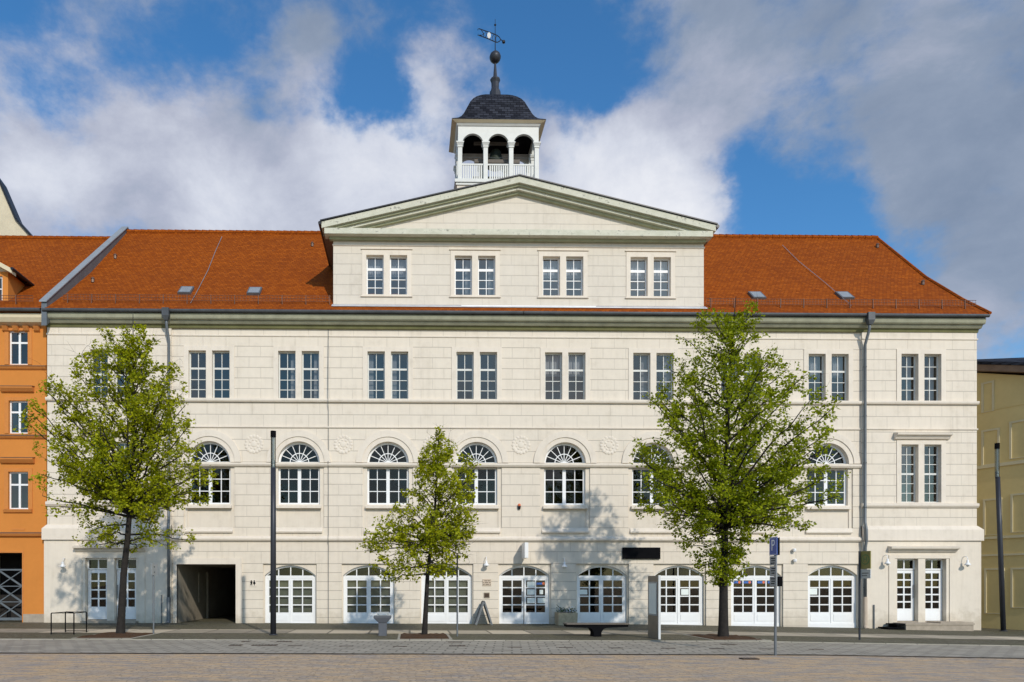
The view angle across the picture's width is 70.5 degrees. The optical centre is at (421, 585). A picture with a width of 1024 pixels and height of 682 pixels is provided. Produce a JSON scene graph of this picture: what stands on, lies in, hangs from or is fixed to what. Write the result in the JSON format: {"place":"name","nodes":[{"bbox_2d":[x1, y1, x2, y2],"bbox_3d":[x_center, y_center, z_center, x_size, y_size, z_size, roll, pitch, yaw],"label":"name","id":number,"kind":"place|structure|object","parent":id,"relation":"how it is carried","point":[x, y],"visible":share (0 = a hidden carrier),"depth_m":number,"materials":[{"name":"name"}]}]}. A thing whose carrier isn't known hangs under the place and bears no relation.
{"place":"outdoors","nodes":[
{"label":"outdoors","id":0,"kind":"place"},
{"bbox_2d":[0,653,1023,681],"bbox_3d":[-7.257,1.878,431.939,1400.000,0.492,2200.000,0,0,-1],"label":"ground","id":1,"kind":"structure","parent":0,"point":[265,667],"depth_m":15.12,"materials":[{"name":"grey stone"}]},
{"bbox_2d":[123,653,1023,658],"bbox_3d":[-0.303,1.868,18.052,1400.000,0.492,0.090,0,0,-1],"label":"gutter","id":2,"kind":"object","parent":1,"relation":"on","point":[540,654],"visible":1,"depth_m":18.09,"materials":[{"name":"stone"}]},
{"bbox_2d":[739,658,759,659],"bbox_3d":[7.849,1.746,17.179,0.386,0.033,0.250,0,0,-1],"label":"drain cover","id":3,"kind":"object","parent":1,"relation":"on","point":[749,658],"visible":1,"depth_m":17.09,"materials":[{"name":"metal"}]},
{"bbox_2d":[769,536,782,655],"bbox_3d":[8.988,0.315,18.154,0.200,3.100,0.420,0,0,-1],"label":"parking sign","id":4,"kind":"object","parent":1,"relation":"on","point":[774,550],"visible":0.97,"depth_m":18.12,"materials":[{"name":"grey metal"}]},
{"bbox_2d":[0,640,1023,657],"bbox_3d":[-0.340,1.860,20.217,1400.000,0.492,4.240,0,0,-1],"label":"road","id":5,"kind":"structure","parent":0,"point":[325,646],"depth_m":20.01,"materials":[{"name":"grey asphalt"}]},
{"bbox_2d":[251,644,277,645],"bbox_3d":[-4.475,1.697,20.433,0.709,0.033,0.350,0,0,-1],"label":"drain cover","id":6,"kind":"object","parent":5,"relation":"on","point":[264,645],"visible":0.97,"depth_m":20.34,"materials":[{"name":"metal"}]},
{"bbox_2d":[0,639,1023,645],"bbox_3d":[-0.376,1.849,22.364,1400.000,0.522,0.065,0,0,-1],"label":"kerb","id":7,"kind":"structure","parent":5,"relation":"on","point":[507,640],"depth_m":22.38,"materials":[{"name":"stone"}]},
{"bbox_2d":[0,614,1023,644],"bbox_3d":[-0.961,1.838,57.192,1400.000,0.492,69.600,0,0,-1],"label":"pavement","id":8,"kind":"structure","parent":0,"point":[224,622],"depth_m":27.84,"materials":[{"name":"stone"}]},
{"bbox_2d":[0,179,32,507],"bbox_3d":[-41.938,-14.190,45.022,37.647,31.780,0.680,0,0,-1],"label":"gabled house","id":9,"kind":"structure","parent":8,"relation":"on","point":[11,224],"depth_m":45.07,"materials":[{"name":"paint"}]},
{"bbox_2d":[0,235,110,621],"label":"orange house","id":10,"kind":"structure","parent":8,"relation":"on","point":[34,269],"depth_m":31.76,"materials":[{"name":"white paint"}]},
{"bbox_2d":[0,385,34,432],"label":"window","id":11,"kind":"structure","parent":10,"relation":"in","point":[4,388],"depth_m":31.71,"materials":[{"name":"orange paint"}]},
{"bbox_2d":[0,457,34,508],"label":"window","id":12,"kind":"structure","parent":10,"relation":"in","point":[4,460],"depth_m":31.72,"materials":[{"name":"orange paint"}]},
{"bbox_2d":[4,327,31,364],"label":"window","id":13,"kind":"structure","parent":10,"relation":"in","point":[6,334],"depth_m":31.72,"materials":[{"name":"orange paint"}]},
{"bbox_2d":[51,611,86,633],"bbox_3d":[-12.157,1.296,24.749,0.845,0.787,1.140,0,0,-1],"label":"bicycle stand","id":14,"kind":"object","parent":8,"relation":"on","point":[73,630],"visible":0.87,"depth_m":24.82,"materials":[{"name":"black paint"}]},
{"bbox_2d":[71,632,158,638],"bbox_3d":[-10.027,1.667,23.690,1.881,0.172,2.610,0,0,-1],"label":"tree pit","id":15,"kind":"object","parent":8,"relation":"on","point":[115,635],"visible":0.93,"depth_m":23.02,"materials":[{"name":"brown soil"}]},
{"bbox_2d":[13,321,218,632],"bbox_3d":[-10.156,-3.656,24.263,6.697,10.827,5.846,0,0,-33],"label":"lime tree","id":16,"kind":"object","parent":8,"relation":"on","point":[115,488],"visible":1,"depth_m":23.46,"materials":[{"name":"green plant"}]},
{"bbox_2d":[151,563,157,633],"bbox_3d":[-9.179,0.493,24.554,0.092,2.520,0.400,0,0,9],"label":"sign post","id":17,"kind":"object","parent":8,"relation":"on","point":[154,568],"visible":0.85,"depth_m":24.52,"materials":[{"name":"metal"}]},
{"bbox_2d":[269,430,277,634],"bbox_3d":[-5.034,-1.740,24.319,0.300,7.020,0.300,0,0,-1],"label":"street lamp","id":18,"kind":"object","parent":8,"relation":"on","point":[273,554],"visible":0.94,"depth_m":24.24,"materials":[{"name":"metal"}]},
{"bbox_2d":[374,612,390,635],"bbox_3d":[-1.323,1.294,24.281,0.590,0.820,0.440,0,0,-1],"label":"drinking fountain","id":19,"kind":"object","parent":8,"relation":"on","point":[382,620],"visible":0.94,"depth_m":24.12,"materials":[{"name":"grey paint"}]},
{"bbox_2d":[356,425,490,633],"bbox_3d":[0.030,-1.926,24.513,4.621,7.444,3.973,0,0,-1],"label":"lime tree","id":20,"kind":"object","parent":8,"relation":"on","point":[434,533],"visible":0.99,"depth_m":24.04,"materials":[{"name":"green plant"}]},
{"bbox_2d":[397,633,452,639],"bbox_3d":[0.082,1.708,23.860,1.736,0.171,2.610,0,0,-1],"label":"tree pit","id":21,"kind":"object","parent":8,"relation":"on","point":[436,636],"visible":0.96,"depth_m":23.24,"materials":[{"name":"brown soil"}]},
{"bbox_2d":[456,554,457,635],"bbox_3d":[1.194,0.369,24.023,0.060,2.850,0.060,0,0,-1],"label":"slim post","id":22,"kind":"object","parent":8,"relation":"on","point":[457,595],"visible":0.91,"depth_m":24.00,"materials":[{"name":"metal"}]},
{"bbox_2d":[474,601,492,624],"bbox_3d":[2.708,1.177,31.470,0.759,1.047,0.740,0,0,-1],"label":"sandwich board","id":23,"kind":"object","parent":8,"relation":"on","point":[483,603],"visible":0.95,"depth_m":31.12,"materials":[{"name":"grey metal"}]},
{"bbox_2d":[39,24,991,630],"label":"town hall","id":24,"kind":"structure","parent":8,"relation":"on","point":[519,332],"depth_m":32.14,"materials":[{"name":"stone"}]},
{"bbox_2d":[88,558,106,618],"bbox_3d":[-14.378,0.130,31.913,0.960,2.700,0.069,0,0,-1],"label":"door","id":25,"kind":"structure","parent":24,"relation":"in","point":[98,612],"depth_m":31.88,"materials":[{"name":"white paint"}]},
{"bbox_2d":[92,443,126,500],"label":"window","id":26,"kind":"structure","parent":24,"relation":"in","point":[120,443],"depth_m":31.89,"materials":[{"name":"white wood"}]},
{"bbox_2d":[92,351,131,391],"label":"window","id":27,"kind":"structure","parent":24,"relation":"in","point":[103,351],"depth_m":31.88,"materials":[{"name":"white wood"}]},
{"bbox_2d":[117,558,135,618],"bbox_3d":[-13.098,0.130,31.905,0.960,2.700,0.129,0,0,-1],"label":"door","id":28,"kind":"structure","parent":24,"relation":"in","point":[130,611],"depth_m":31.92,"materials":[{"name":"white paint"}]},
{"bbox_2d":[190,352,229,397],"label":"window","id":29,"kind":"structure","parent":24,"relation":"in","point":[198,368],"depth_m":32.01,"materials":[{"name":"white wood"}]},
{"bbox_2d":[189,442,230,503],"bbox_3d":[-9.444,-5.030,32.041,1.860,2.800,0.150,0,0,-1],"label":"window","id":30,"kind":"structure","parent":24,"relation":"in","point":[210,501],"depth_m":32.06,"materials":[{"name":"white paint"}]},
{"bbox_2d":[250,579,255,586],"bbox_3d":[-7.504,-0.121,31.865,0.283,0.327,0.027,0,0,-1],"label":"toilet sign","id":31,"kind":"object","parent":24,"relation":"attached to","point":[252,582],"visible":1,"depth_m":31.86,"materials":[{"name":"plastic"}]},
{"bbox_2d":[265,565,315,622],"bbox_3d":[-5.872,0.583,32.217,2.270,3.007,0.222,0,0,-1],"label":"door","id":32,"kind":"structure","parent":24,"relation":"in","point":[285,613],"depth_m":32.14,"materials":[{"name":"white paint"}]},
{"bbox_2d":[279,352,318,397],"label":"window","id":33,"kind":"structure","parent":24,"relation":"in","point":[293,354],"depth_m":32.09,"materials":[{"name":"white glass"}]},
{"bbox_2d":[278,442,319,503],"bbox_3d":[-5.476,-5.030,32.108,1.860,2.800,0.150,0,0,-1],"label":"window","id":34,"kind":"structure","parent":24,"relation":"in","point":[299,479],"depth_m":32.12,"materials":[{"name":"white paint"}]},
{"bbox_2d":[343,565,393,622],"bbox_3d":[-2.378,0.590,32.276,2.270,3.021,0.222,0,0,-1],"label":"window","id":35,"kind":"structure","parent":24,"relation":"in","point":[357,608],"depth_m":32.21,"materials":[{"name":"white paint"}]},
{"bbox_2d":[367,257,406,293],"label":"window","id":36,"kind":"structure","parent":24,"relation":"in","point":[375,268],"depth_m":32.20,"materials":[{"name":"white paint"}]},
{"bbox_2d":[368,353,407,398],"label":"window","id":37,"kind":"structure","parent":24,"relation":"in","point":[371,369],"depth_m":32.16,"materials":[{"name":"white glass"}]},
{"bbox_2d":[367,443,408,504],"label":"window","id":38,"kind":"structure","parent":24,"relation":"in","point":[387,479],"depth_m":32.18,"materials":[{"name":"white paint"}]},
{"bbox_2d":[421,565,471,623],"bbox_3d":[1.115,0.597,32.334,2.270,3.035,0.222,0,0,-1],"label":"window","id":39,"kind":"structure","parent":24,"relation":"in","point":[441,605],"depth_m":32.26,"materials":[{"name":"white paint"}]},
{"bbox_2d":[455,257,494,294],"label":"window","id":40,"kind":"structure","parent":24,"relation":"in","point":[468,263],"depth_m":32.23,"materials":[{"name":"white paint"}]},
{"bbox_2d":[456,353,496,398],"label":"window","id":41,"kind":"structure","parent":24,"relation":"in","point":[464,354],"depth_m":32.21,"materials":[{"name":"white glass"}]},
{"bbox_2d":[456,443,496,504],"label":"window","id":42,"kind":"structure","parent":24,"relation":"in","point":[476,468],"depth_m":32.25,"materials":[{"name":"white paint"}]},
{"bbox_2d":[483,579,490,585],"bbox_3d":[2.914,-0.150,32.036,0.387,0.300,0.034,0,0,-1],"label":"plaque","id":43,"kind":"object","parent":24,"relation":"attached to","point":[486,582],"visible":1,"depth_m":32.02,"materials":[{"name":"beige stone"}]},
{"bbox_2d":[484,593,489,597],"bbox_3d":[2.907,0.422,32.036,0.258,0.243,0.034,0,0,-1],"label":"plaque","id":44,"kind":"object","parent":24,"relation":"attached to","point":[486,595],"visible":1,"depth_m":32.02,"materials":[{"name":"brown metal"}]},
{"bbox_2d":[501,579,522,623],"bbox_3d":[4.082,0.694,32.329,1.015,2.029,0.072,0,0,-1],"label":"door","id":45,"kind":"structure","parent":24,"relation":"in","point":[511,617],"depth_m":32.31,"materials":[{"name":"white paint"}]},
{"bbox_2d":[522,542,527,558],"bbox_3d":[4.544,-1.547,31.591,0.160,0.672,0.980,0,0,-1],"label":"projecting sign","id":46,"kind":"object","parent":24,"relation":"attached to","point":[525,550],"visible":1,"depth_m":31.16,"materials":[{"name":"white paint"}]},
{"bbox_2d":[524,579,546,623],"bbox_3d":[5.137,0.694,32.347,1.015,2.029,0.072,0,0,-1],"label":"door","id":47,"kind":"structure","parent":24,"relation":"in","point":[535,617],"depth_m":32.32,"materials":[{"name":"white paint"}]},
{"bbox_2d":[543,258,581,295],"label":"window","id":48,"kind":"structure","parent":24,"relation":"in","point":[573,268],"depth_m":32.53,"materials":[{"name":"white paint"}]},
{"bbox_2d":[544,443,584,504],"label":"window","id":49,"kind":"structure","parent":24,"relation":"in","point":[563,491],"depth_m":32.32,"materials":[{"name":"white paint"}]},
{"bbox_2d":[545,354,584,399],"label":"window","id":50,"kind":"structure","parent":24,"relation":"in","point":[576,364],"depth_m":32.51,"materials":[{"name":"white glass"}]},
{"bbox_2d":[577,565,625,622],"bbox_3d":[8.103,0.600,32.391,2.270,3.040,0.100,0,0,-1],"label":"window","id":51,"kind":"structure","parent":24,"relation":"in","point":[583,617],"depth_m":32.37,"materials":[{"name":"white paint"}]},
{"bbox_2d":[622,547,659,558],"bbox_3d":[9.841,-1.460,32.120,1.698,0.514,0.100,0,0,-1],"label":"sign board","id":52,"kind":"object","parent":24,"relation":"attached to","point":[640,552],"visible":1,"depth_m":32.07,"materials":[{"name":"black paint"}]},
{"bbox_2d":[631,259,668,295],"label":"window","id":53,"kind":"structure","parent":24,"relation":"in","point":[637,268],"depth_m":32.41,"materials":[{"name":"white paint"}]},
{"bbox_2d":[632,444,671,504],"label":"window","id":54,"kind":"structure","parent":24,"relation":"in","point":[651,500],"depth_m":32.39,"materials":[{"name":"white paint"}]},
{"bbox_2d":[633,354,671,399],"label":"window","id":55,"kind":"structure","parent":24,"relation":"in","point":[644,358],"depth_m":32.59,"materials":[{"name":"white glass"}]},
{"bbox_2d":[654,565,702,624],"bbox_3d":[11.597,0.600,32.449,2.270,3.040,0.100,0,0,-1],"label":"window","id":56,"kind":"structure","parent":24,"relation":"in","point":[677,617],"depth_m":32.43,"materials":[{"name":"white paint"}]},
{"bbox_2d":[721,355,758,395],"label":"window","id":57,"kind":"structure","parent":24,"relation":"in","point":[744,355],"depth_m":32.42,"materials":[{"name":"white wood"}]},
{"bbox_2d":[728,447,758,504],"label":"window","id":58,"kind":"structure","parent":24,"relation":"in","point":[747,447],"depth_m":32.46,"materials":[{"name":"white paint"}]},
{"bbox_2d":[731,566,779,626],"bbox_3d":[15.090,0.600,32.508,2.270,3.040,0.100,0,0,-1],"label":"window","id":59,"kind":"structure","parent":24,"relation":"in","point":[754,618],"depth_m":32.48,"materials":[{"name":"white paint"}]},
{"bbox_2d":[807,444,846,504],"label":"window","id":60,"kind":"structure","parent":24,"relation":"in","point":[832,447],"depth_m":32.52,"materials":[{"name":"white paint"}]},
{"bbox_2d":[809,355,845,400],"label":"window","id":61,"kind":"structure","parent":24,"relation":"in","point":[814,360],"depth_m":32.52,"materials":[{"name":"white wood"}]},
{"bbox_2d":[808,566,855,627],"bbox_3d":[18.584,0.600,32.567,2.270,3.040,0.100,0,0,-1],"label":"window","id":62,"kind":"structure","parent":24,"relation":"in","point":[841,619],"depth_m":32.55,"materials":[{"name":"white paint"}]},
{"bbox_2d":[884,555,890,565],"bbox_3d":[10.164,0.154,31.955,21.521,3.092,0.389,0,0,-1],"label":"wall lamp","id":63,"kind":"object","parent":24,"relation":"attached to","point":[887,562],"visible":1,"depth_m":31.95,"materials":[{"name":"white metal"}]},
{"bbox_2d":[897,559,914,620],"bbox_3d":[21.867,0.180,32.492,0.960,2.800,0.129,0,0,-1],"label":"door","id":64,"kind":"structure","parent":24,"relation":"in","point":[903,614],"depth_m":32.50,"materials":[{"name":"white paint"}]},
{"bbox_2d":[901,355,937,400],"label":"window","id":65,"kind":"structure","parent":24,"relation":"in","point":[907,367],"depth_m":32.53,"materials":[{"name":"white wood"}]},
{"bbox_2d":[901,445,937,501],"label":"window","id":66,"kind":"structure","parent":24,"relation":"in","point":[906,446],"depth_m":32.51,"materials":[{"name":"white wood"}]},
{"bbox_2d":[925,559,941,620],"bbox_3d":[23.147,0.180,32.544,0.960,2.800,0.069,0,0,-1],"label":"door","id":67,"kind":"structure","parent":24,"relation":"in","point":[931,614],"depth_m":32.52,"materials":[{"name":"white paint"}]},
{"bbox_2d":[964,556,970,566],"bbox_3d":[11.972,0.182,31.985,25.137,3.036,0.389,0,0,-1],"label":"wall lamp","id":68,"kind":"object","parent":24,"relation":"attached to","point":[967,563],"visible":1,"depth_m":32.01,"materials":[{"name":"white metal"}]},
{"bbox_2d":[554,605,577,624],"bbox_3d":[6.319,1.276,31.369,0.899,0.918,0.921,0,0,-1],"label":"planter","id":69,"kind":"object","parent":8,"relation":"on","point":[570,615],"visible":0.99,"depth_m":30.98,"materials":[{"name":"concrete"}]},
{"bbox_2d":[563,623,628,636],"bbox_3d":[5.918,1.498,24.353,2.120,0.470,0.560,0,0,-1],"label":"bench","id":70,"kind":"object","parent":8,"relation":"on","point":[596,629],"visible":0.98,"depth_m":24.11,"materials":[{"name":"black paint"}]},
{"bbox_2d":[648,575,660,638],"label":"information pillar","id":71,"kind":"structure","parent":8,"relation":"on","point":[654,606],"depth_m":23.38,"materials":[{"name":"grey metal"}]},
{"bbox_2d":[681,634,771,640],"bbox_3d":[10.141,1.756,24.029,1.891,0.187,2.610,0,0,-1],"label":"tree pit","id":72,"kind":"object","parent":8,"relation":"on","point":[730,637],"visible":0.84,"depth_m":23.40,"materials":[{"name":"brown soil"}]},
{"bbox_2d":[628,290,850,636],"bbox_3d":[10.242,-3.902,23.896,6.887,11.472,6.282,0,0,-1],"label":"lime tree","id":73,"kind":"object","parent":8,"relation":"on","point":[723,513],"visible":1,"depth_m":23.27,"materials":[{"name":"green plant"}]},
{"bbox_2d":[858,551,870,639],"bbox_3d":[14.765,0.375,23.865,0.083,3.080,0.461,0,0,-19],"label":"bus stop sign","id":74,"kind":"object","parent":8,"relation":"on","point":[864,560],"visible":0.97,"depth_m":24.01,"materials":[{"name":"metal"}]},
{"bbox_2d":[977,357,1023,629],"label":"yellow house","id":75,"kind":"structure","parent":8,"relation":"on","point":[1000,398],"depth_m":34.05,"materials":[{"name":"paint"}]},
{"bbox_2d":[981,380,993,412],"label":"blind window","id":76,"kind":"structure","parent":75,"relation":"in","point":[982,384],"depth_m":34.75,"materials":[{"name":"beige paint"}]},
{"bbox_2d":[981,427,999,464],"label":"blind window","id":77,"kind":"structure","parent":75,"relation":"in","point":[998,429],"depth_m":34.76,"materials":[{"name":"beige paint"}]},
{"bbox_2d":[983,497,1001,535],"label":"blind window","id":78,"kind":"structure","parent":75,"relation":"in","point":[984,500],"depth_m":34.71,"materials":[{"name":"beige paint"}]},
{"bbox_2d":[984,568,1004,613],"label":"blind window","id":79,"kind":"structure","parent":75,"relation":"in","point":[985,569],"depth_m":34.66,"materials":[{"name":"beige paint"}]},
{"bbox_2d":[1009,419,1023,458],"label":"blind window","id":80,"kind":"structure","parent":75,"relation":"in","point":[1010,423],"depth_m":33.71,"materials":[{"name":"beige paint"}]},
{"bbox_2d":[1010,493,1023,532],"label":"blind window","id":81,"kind":"structure","parent":75,"relation":"in","point":[1011,495],"depth_m":33.68,"materials":[{"name":"beige paint"}]},
{"bbox_2d":[1010,567,1023,607],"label":"blind window","id":82,"kind":"structure","parent":75,"relation":"in","point":[1011,569],"depth_m":33.68,"materials":[{"name":"beige paint"}]},
{"bbox_2d":[994,443,1006,630],"bbox_3d":[25.729,-2.105,31.837,0.533,8.454,0.300,0,0,-1],"label":"street lamp","id":83,"kind":"object","parent":8,"relation":"on","point":[1000,554],"visible":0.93,"depth_m":31.77,"materials":[{"name":"metal"}]},
{"bbox_2d":[0,629,1023,639],"bbox_3d":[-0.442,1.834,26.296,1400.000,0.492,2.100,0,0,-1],"label":"path","id":84,"kind":"structure","parent":0,"point":[497,632],"depth_m":26.34,"materials":[{"name":"stone"}]},
{"bbox_2d":[0,0,1023,358],"label":"sky","id":85,"kind":"structure","parent":0,"point":[899,122],"materials":[{"name":"blue"}]}
]}

